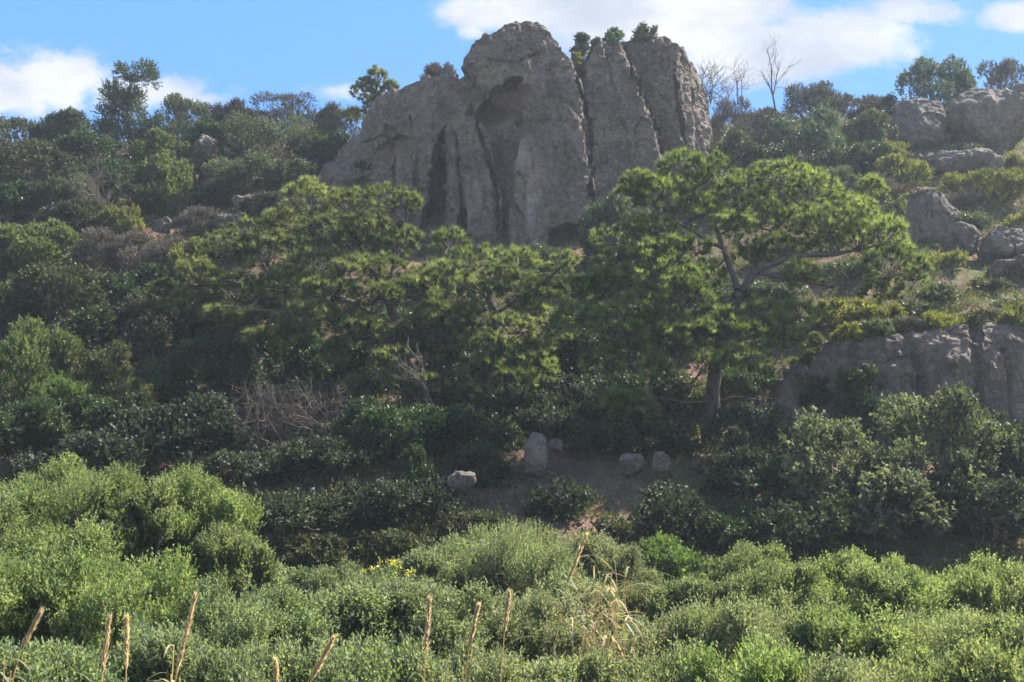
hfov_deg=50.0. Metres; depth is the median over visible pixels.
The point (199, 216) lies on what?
shrub
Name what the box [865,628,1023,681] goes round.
shrub
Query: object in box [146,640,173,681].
cane clump
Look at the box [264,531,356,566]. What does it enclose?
shrub
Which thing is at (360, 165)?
shrub
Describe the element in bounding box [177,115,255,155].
shrub
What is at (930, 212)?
boulder
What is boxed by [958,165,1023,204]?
shrub
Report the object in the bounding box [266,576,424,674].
shrub
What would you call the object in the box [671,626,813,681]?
shrub
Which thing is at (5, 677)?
cane clump
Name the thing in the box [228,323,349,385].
shrub
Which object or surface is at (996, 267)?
boulder
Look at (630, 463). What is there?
boulder
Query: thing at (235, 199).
boulder
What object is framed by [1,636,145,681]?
shrub
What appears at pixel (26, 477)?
shrub
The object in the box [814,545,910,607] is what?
shrub
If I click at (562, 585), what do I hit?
shrub
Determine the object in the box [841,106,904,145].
shrub
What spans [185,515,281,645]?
shrub
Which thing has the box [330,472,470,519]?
shrub
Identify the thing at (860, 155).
shrub
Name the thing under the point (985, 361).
cliff
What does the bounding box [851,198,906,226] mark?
shrub
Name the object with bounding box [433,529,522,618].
shrub
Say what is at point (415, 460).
shrub
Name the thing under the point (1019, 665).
shrub
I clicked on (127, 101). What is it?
tree
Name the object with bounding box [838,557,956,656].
shrub
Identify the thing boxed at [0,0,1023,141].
sky
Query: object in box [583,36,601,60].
shrub
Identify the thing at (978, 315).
shrub
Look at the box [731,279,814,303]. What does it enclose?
shrub
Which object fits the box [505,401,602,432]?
shrub
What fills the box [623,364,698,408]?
shrub
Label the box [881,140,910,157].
shrub
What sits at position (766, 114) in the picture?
shrub
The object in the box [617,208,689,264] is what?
shrub
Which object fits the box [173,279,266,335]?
shrub
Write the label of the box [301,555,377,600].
shrub
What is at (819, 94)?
shrub
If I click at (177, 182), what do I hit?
shrub
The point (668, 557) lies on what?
shrub
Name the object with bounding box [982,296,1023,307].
shrub
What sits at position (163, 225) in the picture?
boulder
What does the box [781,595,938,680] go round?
shrub
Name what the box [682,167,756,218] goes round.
shrub
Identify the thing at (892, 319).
shrub
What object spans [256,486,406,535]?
shrub
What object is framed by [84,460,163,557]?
shrub
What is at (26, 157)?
shrub
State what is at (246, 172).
shrub
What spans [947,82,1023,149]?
boulder
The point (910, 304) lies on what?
shrub
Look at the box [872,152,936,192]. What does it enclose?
shrub
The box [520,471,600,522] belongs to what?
shrub
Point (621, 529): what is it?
shrub
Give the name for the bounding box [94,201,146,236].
shrub
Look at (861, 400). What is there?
shrub
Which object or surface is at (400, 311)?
shrub
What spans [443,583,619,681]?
shrub
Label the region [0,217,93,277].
shrub
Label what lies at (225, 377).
shrub
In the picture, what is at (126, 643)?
reed
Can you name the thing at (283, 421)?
dead shrub
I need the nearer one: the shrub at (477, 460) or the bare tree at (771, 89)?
the shrub at (477, 460)
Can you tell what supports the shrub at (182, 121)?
on the hillside terrain at (588, 470)
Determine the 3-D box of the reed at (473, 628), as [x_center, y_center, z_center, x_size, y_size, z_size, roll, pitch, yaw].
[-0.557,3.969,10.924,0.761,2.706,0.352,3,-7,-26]
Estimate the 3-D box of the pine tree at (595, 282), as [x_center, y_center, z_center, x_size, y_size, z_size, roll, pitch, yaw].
[7.443,-1.588,35.523,12.690,10.646,5.410,1,-6,-8]
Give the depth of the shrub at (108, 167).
61.43 m
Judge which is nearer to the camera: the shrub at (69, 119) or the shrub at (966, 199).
the shrub at (966, 199)
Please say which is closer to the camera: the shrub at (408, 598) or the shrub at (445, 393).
the shrub at (408, 598)
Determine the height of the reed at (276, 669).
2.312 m
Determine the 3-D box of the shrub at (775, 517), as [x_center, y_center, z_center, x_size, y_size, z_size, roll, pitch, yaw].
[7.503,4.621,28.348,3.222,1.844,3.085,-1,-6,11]
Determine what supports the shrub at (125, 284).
on the hillside terrain at (588, 470)
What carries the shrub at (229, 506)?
on the hillside terrain at (588, 470)
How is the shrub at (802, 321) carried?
on the hillside terrain at (588, 470)
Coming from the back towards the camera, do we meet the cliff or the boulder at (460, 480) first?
the cliff
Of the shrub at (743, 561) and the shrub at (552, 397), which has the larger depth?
the shrub at (552, 397)
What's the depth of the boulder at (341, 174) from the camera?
59.45 m
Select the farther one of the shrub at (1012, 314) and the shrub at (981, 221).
the shrub at (981, 221)
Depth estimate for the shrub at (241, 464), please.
31.22 m
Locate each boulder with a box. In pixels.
[152,217,172,234]
[181,220,199,234]
[189,134,217,159]
[209,212,242,229]
[231,193,270,211]
[317,162,362,196]
[446,470,475,489]
[524,432,547,475]
[548,438,562,451]
[619,453,644,473]
[652,451,670,473]
[885,97,951,149]
[904,189,958,242]
[905,147,1005,175]
[945,221,980,255]
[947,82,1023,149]
[977,225,1023,261]
[987,254,1023,277]
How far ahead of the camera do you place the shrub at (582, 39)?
61.95 m
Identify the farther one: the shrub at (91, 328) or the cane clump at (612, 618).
the shrub at (91, 328)
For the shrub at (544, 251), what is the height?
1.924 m
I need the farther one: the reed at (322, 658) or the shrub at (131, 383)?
the shrub at (131, 383)
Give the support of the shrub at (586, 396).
on the hillside terrain at (588, 470)
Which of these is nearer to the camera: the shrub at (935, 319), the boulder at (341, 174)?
the shrub at (935, 319)
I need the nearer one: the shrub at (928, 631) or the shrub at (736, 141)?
the shrub at (928, 631)
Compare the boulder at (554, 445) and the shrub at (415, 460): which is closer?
the shrub at (415, 460)
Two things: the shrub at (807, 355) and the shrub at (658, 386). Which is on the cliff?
the shrub at (807, 355)
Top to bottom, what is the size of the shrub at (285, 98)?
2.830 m
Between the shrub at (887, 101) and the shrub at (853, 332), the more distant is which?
the shrub at (887, 101)
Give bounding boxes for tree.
[88,57,166,156]
[144,174,465,408]
[339,64,400,121]
[410,223,600,401]
[548,145,935,448]
[755,33,798,106]
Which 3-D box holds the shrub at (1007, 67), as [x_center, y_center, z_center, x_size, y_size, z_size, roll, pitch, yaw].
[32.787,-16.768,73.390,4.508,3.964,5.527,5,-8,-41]
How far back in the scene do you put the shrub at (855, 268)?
46.19 m
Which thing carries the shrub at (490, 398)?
on the hillside terrain at (588, 470)
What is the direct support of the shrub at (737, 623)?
on the hillside terrain at (588, 470)
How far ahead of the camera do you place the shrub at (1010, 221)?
50.46 m
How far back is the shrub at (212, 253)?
50.95 m
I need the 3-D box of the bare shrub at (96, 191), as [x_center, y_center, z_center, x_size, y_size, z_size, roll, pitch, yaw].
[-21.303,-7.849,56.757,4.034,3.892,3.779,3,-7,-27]
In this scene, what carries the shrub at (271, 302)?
on the hillside terrain at (588, 470)
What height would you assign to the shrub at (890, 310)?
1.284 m
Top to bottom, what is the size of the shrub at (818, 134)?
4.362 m
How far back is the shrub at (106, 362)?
38.65 m
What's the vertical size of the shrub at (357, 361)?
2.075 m
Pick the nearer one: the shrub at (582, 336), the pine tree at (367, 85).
the shrub at (582, 336)
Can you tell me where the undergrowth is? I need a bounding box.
[0,113,1023,590]
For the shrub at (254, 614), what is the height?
2.560 m
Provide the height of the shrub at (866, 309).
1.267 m
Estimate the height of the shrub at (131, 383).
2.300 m
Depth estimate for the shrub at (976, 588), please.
19.66 m
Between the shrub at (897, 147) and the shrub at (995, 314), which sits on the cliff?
the shrub at (995, 314)
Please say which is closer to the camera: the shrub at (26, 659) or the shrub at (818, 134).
the shrub at (26, 659)
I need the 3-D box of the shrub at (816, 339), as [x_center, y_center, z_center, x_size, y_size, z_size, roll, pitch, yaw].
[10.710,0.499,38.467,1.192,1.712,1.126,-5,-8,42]
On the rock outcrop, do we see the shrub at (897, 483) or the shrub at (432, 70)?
the shrub at (432, 70)
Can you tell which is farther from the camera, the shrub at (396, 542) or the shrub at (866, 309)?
the shrub at (866, 309)
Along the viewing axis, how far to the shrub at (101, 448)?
30.71 m
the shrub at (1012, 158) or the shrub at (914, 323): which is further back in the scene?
the shrub at (1012, 158)
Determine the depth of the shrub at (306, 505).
28.87 m
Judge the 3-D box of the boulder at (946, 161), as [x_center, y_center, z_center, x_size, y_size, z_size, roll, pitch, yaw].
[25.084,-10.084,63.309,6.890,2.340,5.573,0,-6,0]
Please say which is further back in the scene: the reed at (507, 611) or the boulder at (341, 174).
the boulder at (341, 174)
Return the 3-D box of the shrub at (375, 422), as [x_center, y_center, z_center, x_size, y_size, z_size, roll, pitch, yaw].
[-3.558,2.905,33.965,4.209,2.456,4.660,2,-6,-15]
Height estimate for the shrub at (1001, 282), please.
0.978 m
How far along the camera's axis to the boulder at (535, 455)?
31.78 m
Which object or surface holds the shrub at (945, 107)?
on the hillside terrain at (588, 470)
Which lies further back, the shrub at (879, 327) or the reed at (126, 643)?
the shrub at (879, 327)
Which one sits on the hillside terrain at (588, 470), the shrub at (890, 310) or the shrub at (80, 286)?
the shrub at (80, 286)
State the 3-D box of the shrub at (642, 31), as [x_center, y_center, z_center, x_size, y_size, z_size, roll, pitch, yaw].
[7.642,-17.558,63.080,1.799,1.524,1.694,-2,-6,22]
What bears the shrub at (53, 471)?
on the hillside terrain at (588, 470)
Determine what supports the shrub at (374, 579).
on the hillside terrain at (588, 470)
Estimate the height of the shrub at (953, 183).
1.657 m
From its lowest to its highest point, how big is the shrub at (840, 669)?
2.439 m
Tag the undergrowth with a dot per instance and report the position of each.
(432, 533)
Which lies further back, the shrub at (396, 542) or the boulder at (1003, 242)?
the boulder at (1003, 242)
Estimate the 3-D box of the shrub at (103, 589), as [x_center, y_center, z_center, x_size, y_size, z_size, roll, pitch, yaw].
[-5.579,4.323,15.651,3.361,3.091,3.073,-4,-7,34]
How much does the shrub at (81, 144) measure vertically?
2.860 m
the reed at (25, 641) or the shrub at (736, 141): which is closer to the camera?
the reed at (25, 641)
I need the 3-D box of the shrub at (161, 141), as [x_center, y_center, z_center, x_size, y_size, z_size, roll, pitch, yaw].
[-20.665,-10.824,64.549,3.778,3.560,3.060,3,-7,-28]
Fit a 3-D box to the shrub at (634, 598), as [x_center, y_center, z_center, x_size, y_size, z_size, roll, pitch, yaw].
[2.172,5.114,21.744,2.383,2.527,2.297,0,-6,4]
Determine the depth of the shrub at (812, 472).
29.72 m
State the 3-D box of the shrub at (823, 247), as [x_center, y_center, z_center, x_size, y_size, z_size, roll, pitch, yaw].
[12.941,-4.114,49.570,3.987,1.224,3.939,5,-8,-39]
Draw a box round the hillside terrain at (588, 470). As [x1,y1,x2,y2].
[0,118,1023,620]
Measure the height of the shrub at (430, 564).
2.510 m
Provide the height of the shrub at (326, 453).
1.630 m
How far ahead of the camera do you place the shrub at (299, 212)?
54.28 m
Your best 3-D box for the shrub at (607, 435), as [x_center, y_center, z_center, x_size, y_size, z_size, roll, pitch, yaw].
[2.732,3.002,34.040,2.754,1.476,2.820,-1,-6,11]
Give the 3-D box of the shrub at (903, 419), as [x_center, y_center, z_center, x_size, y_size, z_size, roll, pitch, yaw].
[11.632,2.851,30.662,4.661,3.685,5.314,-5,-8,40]
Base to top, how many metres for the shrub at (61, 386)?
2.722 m
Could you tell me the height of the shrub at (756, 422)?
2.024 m
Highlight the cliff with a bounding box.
[769,322,1023,451]
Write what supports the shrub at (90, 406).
on the hillside terrain at (588, 470)
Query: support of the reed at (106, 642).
on the hillside terrain at (588, 470)
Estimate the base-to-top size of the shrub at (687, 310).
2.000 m
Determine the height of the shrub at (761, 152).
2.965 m
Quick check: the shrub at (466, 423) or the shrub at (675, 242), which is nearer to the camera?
the shrub at (466, 423)
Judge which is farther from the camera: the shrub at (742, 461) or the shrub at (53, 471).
the shrub at (742, 461)
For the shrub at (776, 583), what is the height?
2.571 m
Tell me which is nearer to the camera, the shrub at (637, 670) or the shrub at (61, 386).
the shrub at (637, 670)
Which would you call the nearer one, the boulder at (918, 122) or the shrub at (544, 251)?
the shrub at (544, 251)
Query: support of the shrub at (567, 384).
on the hillside terrain at (588, 470)
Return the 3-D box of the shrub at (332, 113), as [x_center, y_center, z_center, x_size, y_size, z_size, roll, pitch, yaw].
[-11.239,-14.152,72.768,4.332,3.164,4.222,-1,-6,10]
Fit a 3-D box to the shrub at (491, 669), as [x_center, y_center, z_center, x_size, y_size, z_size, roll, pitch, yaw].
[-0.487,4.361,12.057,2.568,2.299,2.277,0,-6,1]
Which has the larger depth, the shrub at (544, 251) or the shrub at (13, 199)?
the shrub at (13, 199)
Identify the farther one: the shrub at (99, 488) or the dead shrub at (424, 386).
the dead shrub at (424, 386)
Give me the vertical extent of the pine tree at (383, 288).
9.259 m
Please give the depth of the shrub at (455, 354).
40.87 m
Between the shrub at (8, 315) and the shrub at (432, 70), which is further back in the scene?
the shrub at (432, 70)
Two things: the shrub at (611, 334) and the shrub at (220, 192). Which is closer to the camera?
the shrub at (611, 334)
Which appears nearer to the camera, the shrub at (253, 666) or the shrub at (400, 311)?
the shrub at (253, 666)
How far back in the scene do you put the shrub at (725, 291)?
45.04 m
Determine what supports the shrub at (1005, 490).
on the hillside terrain at (588, 470)
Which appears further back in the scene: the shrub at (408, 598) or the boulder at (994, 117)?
the boulder at (994, 117)
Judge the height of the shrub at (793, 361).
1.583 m
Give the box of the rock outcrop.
[322,21,711,247]
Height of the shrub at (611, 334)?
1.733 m
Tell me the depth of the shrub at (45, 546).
17.43 m
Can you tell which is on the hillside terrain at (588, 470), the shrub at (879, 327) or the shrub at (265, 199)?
the shrub at (265, 199)
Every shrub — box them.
[0,113,70,153]
[0,137,76,184]
[0,179,56,221]
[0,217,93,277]
[0,258,134,325]
[0,281,52,336]
[0,313,87,409]
[0,393,84,456]
[0,459,165,579]
[0,469,64,539]
[0,491,43,628]
[0,512,147,645]
[0,547,121,655]
[0,635,71,681]
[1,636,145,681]
[7,419,171,482]
[22,170,103,221]
[24,368,113,439]
[25,537,203,662]
[29,106,114,145]
[30,196,116,233]
[31,451,101,542]
[34,389,158,446]
[41,127,136,173]
[47,303,136,371]
[53,156,138,194]
[61,150,137,211]
[61,339,137,400]
[61,614,224,681]
[67,223,152,271]
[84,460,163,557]
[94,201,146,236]
[100,475,203,620]
[103,261,182,306]
[104,181,165,214]
[109,385,263,459]
[111,288,198,364]
[116,233,196,278]
[117,349,199,405]
[118,373,159,405]
[129,125,192,181]
[142,152,197,217]
[143,92,219,152]
[147,325,269,412]
[147,461,236,550]
[154,572,315,661]
[158,235,210,298]
[159,441,307,487]
[164,482,266,590]
[171,204,233,234]
[173,154,220,187]
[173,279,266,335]
[174,362,369,467]
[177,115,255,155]
[179,626,334,681]
[181,362,285,428]
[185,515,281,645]
[186,177,247,209]
[200,149,301,201]
[202,96,255,130]
[202,227,290,262]
[219,485,330,532]
[220,109,335,161]
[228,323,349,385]
[233,189,309,216]
[236,558,316,646]
[245,262,360,317]
[247,90,348,131]
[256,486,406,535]
[258,431,392,476]
[259,374,371,422]
[263,156,328,194]
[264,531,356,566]
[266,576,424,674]
[270,621,448,681]
[287,129,350,162]
[288,205,350,229]
[288,340,399,393]
[297,218,423,248]
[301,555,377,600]
[311,100,361,138]
[327,395,453,462]
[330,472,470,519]
[332,304,416,352]
[335,554,433,641]
[339,568,505,669]
[343,158,374,199]
[345,526,438,559]
[372,339,441,411]
[378,269,494,302]
[383,541,492,627]
[389,442,440,496]
[396,362,477,408]
[401,403,527,456]
[404,629,555,681]
[405,316,487,368]
[417,61,456,79]
[429,507,520,537]
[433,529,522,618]
[439,515,594,640]
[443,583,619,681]
[445,440,513,487]
[459,382,555,431]
[460,335,573,377]
[480,388,579,414]
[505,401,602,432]
[516,642,627,681]
[519,241,574,272]
[519,528,638,624]
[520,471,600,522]
[526,561,646,657]
[528,327,622,377]
[531,263,594,289]
[538,300,639,339]
[542,370,653,397]
[555,415,642,456]
[566,341,646,375]
[569,31,590,60]
[569,370,661,424]
[570,51,583,73]
[573,537,671,633]
[576,193,653,278]
[580,514,641,551]
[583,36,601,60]
[602,26,624,44]
[607,601,737,670]
[608,249,702,292]
[609,633,730,681]
[615,414,705,456]
[615,475,713,543]
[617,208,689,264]
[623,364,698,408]
[624,302,718,348]
[629,525,708,591]
[630,21,658,43]
[641,584,834,671]
[642,572,725,624]
[649,275,753,311]
[660,372,706,418]
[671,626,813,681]
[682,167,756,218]
[688,443,794,496]
[690,51,758,112]
[691,510,763,554]
[699,399,794,454]
[700,538,794,611]
[706,362,779,396]
[707,551,834,655]
[709,95,764,152]
[709,128,756,181]
[730,105,795,144]
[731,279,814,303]
[740,142,800,184]
[740,485,864,555]
[749,235,841,257]
[754,169,828,203]
[761,313,815,339]
[762,100,848,167]
[773,405,889,510]
[780,78,859,128]
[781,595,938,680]
[787,357,800,367]
[788,564,849,609]
[796,636,921,681]
[797,343,825,363]
[798,373,833,414]
[802,331,826,353]
[802,458,958,538]
[805,297,859,326]
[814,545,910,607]
[816,256,884,280]
[817,162,859,191]
[827,139,892,175]
[827,378,1023,505]
[828,319,865,343]
[829,360,884,442]
[838,298,879,325]
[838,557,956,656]
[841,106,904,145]
[846,93,898,119]
[849,170,905,203]
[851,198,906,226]
[858,316,898,338]
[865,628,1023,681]
[867,301,909,325]
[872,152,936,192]
[872,315,899,334]
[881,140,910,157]
[886,566,969,620]
[888,53,978,116]
[890,597,995,670]
[892,314,931,333]
[893,297,933,318]
[897,465,1023,540]
[898,188,922,209]
[913,280,961,304]
[918,309,969,328]
[927,248,970,268]
[934,143,990,153]
[934,408,1023,481]
[935,170,992,195]
[938,548,1023,624]
[940,605,1023,674]
[943,103,951,132]
[943,186,988,209]
[949,209,995,234]
[957,307,993,329]
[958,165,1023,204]
[963,633,1023,681]
[966,273,1015,291]
[976,56,1023,89]
[981,307,999,320]
[981,563,1023,624]
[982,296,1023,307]
[991,299,1023,326]
[999,150,1023,171]
[1000,206,1023,227]
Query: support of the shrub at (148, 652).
on the hillside terrain at (588, 470)
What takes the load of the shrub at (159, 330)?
on the hillside terrain at (588, 470)
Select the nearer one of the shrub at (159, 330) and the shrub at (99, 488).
the shrub at (99, 488)
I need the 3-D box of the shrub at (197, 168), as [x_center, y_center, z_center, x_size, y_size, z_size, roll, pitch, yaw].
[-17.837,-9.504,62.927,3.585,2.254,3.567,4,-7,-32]
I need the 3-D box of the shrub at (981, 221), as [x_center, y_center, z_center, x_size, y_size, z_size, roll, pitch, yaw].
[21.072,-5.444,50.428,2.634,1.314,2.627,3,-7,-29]
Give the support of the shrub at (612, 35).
on the rock outcrop
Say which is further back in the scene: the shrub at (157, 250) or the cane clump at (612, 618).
the shrub at (157, 250)
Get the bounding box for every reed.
[4,606,44,681]
[73,612,111,681]
[123,614,130,681]
[175,589,199,681]
[273,655,279,681]
[310,633,337,681]
[407,593,432,681]
[465,600,482,681]
[500,587,533,681]
[531,531,589,655]
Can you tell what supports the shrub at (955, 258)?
on the hillside terrain at (588, 470)
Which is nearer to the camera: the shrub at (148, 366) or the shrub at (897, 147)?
the shrub at (148, 366)
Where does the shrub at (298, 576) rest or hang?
on the hillside terrain at (588, 470)
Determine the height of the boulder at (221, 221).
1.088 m
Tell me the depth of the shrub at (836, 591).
19.28 m
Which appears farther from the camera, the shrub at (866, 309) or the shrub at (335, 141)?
the shrub at (335, 141)
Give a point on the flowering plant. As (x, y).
(393, 563)
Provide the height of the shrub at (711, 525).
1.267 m
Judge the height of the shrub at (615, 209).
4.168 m
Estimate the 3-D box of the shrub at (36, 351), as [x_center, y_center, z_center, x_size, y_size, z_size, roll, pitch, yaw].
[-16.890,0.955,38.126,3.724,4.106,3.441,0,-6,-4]
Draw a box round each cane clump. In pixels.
[0,659,30,681]
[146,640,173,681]
[540,553,663,669]
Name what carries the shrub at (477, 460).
on the hillside terrain at (588, 470)
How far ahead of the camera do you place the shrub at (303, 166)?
60.44 m
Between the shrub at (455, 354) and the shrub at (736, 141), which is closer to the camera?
the shrub at (455, 354)
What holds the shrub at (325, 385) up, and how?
on the hillside terrain at (588, 470)
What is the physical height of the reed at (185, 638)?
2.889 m
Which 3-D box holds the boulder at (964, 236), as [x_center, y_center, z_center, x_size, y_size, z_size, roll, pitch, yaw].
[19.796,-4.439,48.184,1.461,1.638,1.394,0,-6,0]
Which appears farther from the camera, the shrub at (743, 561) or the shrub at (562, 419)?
the shrub at (562, 419)
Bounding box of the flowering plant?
[360,556,415,581]
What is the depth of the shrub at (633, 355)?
40.71 m
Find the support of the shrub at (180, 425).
on the hillside terrain at (588, 470)
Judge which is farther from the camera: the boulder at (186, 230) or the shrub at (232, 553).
the boulder at (186, 230)
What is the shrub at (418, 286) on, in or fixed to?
on the hillside terrain at (588, 470)
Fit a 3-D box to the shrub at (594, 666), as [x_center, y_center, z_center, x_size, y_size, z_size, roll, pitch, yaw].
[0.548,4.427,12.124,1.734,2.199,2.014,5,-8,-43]
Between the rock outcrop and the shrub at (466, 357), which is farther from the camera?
the rock outcrop
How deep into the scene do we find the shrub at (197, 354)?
36.92 m
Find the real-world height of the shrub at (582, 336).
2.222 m
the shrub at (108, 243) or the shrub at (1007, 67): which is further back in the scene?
the shrub at (1007, 67)
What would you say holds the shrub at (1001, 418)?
on the hillside terrain at (588, 470)
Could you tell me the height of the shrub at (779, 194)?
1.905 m
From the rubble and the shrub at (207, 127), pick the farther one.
the shrub at (207, 127)
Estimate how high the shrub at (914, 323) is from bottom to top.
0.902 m
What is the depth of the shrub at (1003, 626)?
14.35 m
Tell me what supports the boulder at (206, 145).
on the hillside terrain at (588, 470)
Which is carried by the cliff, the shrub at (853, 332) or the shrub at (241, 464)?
the shrub at (853, 332)
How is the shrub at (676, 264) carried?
on the hillside terrain at (588, 470)
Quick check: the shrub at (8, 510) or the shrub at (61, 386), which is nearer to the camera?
the shrub at (8, 510)
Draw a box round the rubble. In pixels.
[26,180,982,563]
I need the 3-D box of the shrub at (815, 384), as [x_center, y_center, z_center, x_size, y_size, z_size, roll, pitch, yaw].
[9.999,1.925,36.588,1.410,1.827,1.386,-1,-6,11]
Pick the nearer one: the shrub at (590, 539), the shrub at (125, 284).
the shrub at (590, 539)
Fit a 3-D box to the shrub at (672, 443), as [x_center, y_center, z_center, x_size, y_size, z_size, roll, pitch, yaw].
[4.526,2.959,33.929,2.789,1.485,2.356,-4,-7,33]
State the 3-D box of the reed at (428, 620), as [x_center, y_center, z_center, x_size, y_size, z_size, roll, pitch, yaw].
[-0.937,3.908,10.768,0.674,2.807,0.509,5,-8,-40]
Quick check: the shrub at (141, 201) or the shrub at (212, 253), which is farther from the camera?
the shrub at (141, 201)
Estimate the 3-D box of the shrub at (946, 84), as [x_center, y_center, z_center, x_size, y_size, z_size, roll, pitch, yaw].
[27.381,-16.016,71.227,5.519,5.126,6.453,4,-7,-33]
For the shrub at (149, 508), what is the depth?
18.90 m
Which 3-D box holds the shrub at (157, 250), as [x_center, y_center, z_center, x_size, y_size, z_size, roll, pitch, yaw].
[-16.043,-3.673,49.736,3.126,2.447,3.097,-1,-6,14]
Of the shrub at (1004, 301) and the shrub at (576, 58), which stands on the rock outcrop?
the shrub at (576, 58)
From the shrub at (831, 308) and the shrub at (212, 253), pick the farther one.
the shrub at (212, 253)
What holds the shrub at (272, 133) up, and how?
on the hillside terrain at (588, 470)
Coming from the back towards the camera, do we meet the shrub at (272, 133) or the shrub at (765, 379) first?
the shrub at (272, 133)
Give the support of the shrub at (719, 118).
on the hillside terrain at (588, 470)
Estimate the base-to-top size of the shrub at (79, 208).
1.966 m
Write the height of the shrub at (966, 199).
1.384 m
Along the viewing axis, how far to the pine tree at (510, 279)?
37.70 m
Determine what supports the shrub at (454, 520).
on the hillside terrain at (588, 470)
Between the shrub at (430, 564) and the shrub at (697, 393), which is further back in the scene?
the shrub at (697, 393)
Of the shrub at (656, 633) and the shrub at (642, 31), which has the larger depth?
the shrub at (642, 31)
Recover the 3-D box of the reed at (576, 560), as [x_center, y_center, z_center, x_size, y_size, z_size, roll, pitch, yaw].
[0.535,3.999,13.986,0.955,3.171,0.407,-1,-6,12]
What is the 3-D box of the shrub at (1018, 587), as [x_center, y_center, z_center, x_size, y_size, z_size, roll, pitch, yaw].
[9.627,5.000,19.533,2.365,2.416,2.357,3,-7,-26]
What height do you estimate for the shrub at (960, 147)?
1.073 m
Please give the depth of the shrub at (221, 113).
71.64 m
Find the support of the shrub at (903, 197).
on the hillside terrain at (588, 470)
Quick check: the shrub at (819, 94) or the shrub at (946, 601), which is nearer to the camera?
the shrub at (946, 601)
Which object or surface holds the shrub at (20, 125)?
on the hillside terrain at (588, 470)
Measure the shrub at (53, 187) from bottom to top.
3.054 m
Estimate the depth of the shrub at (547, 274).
49.35 m
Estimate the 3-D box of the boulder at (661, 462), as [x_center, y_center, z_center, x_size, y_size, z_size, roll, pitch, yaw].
[4.299,3.495,31.617,0.558,0.642,0.364,0,-6,0]
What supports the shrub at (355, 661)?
on the hillside terrain at (588, 470)
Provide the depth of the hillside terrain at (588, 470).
34.00 m
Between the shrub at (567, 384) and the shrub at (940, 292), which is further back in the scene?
the shrub at (940, 292)
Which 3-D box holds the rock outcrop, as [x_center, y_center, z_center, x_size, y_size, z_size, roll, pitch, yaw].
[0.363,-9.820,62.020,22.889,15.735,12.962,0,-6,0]
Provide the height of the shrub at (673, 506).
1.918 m
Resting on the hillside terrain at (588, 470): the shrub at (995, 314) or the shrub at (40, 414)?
the shrub at (40, 414)
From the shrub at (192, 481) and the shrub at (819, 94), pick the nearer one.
the shrub at (192, 481)
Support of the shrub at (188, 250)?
on the hillside terrain at (588, 470)
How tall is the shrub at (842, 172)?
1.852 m
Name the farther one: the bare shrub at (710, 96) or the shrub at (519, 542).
the bare shrub at (710, 96)
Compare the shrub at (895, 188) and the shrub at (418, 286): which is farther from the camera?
the shrub at (895, 188)
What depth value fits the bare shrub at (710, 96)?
69.17 m
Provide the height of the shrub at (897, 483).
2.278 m
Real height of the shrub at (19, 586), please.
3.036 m
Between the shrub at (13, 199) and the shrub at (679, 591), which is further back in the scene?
the shrub at (13, 199)
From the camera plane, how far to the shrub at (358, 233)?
53.05 m

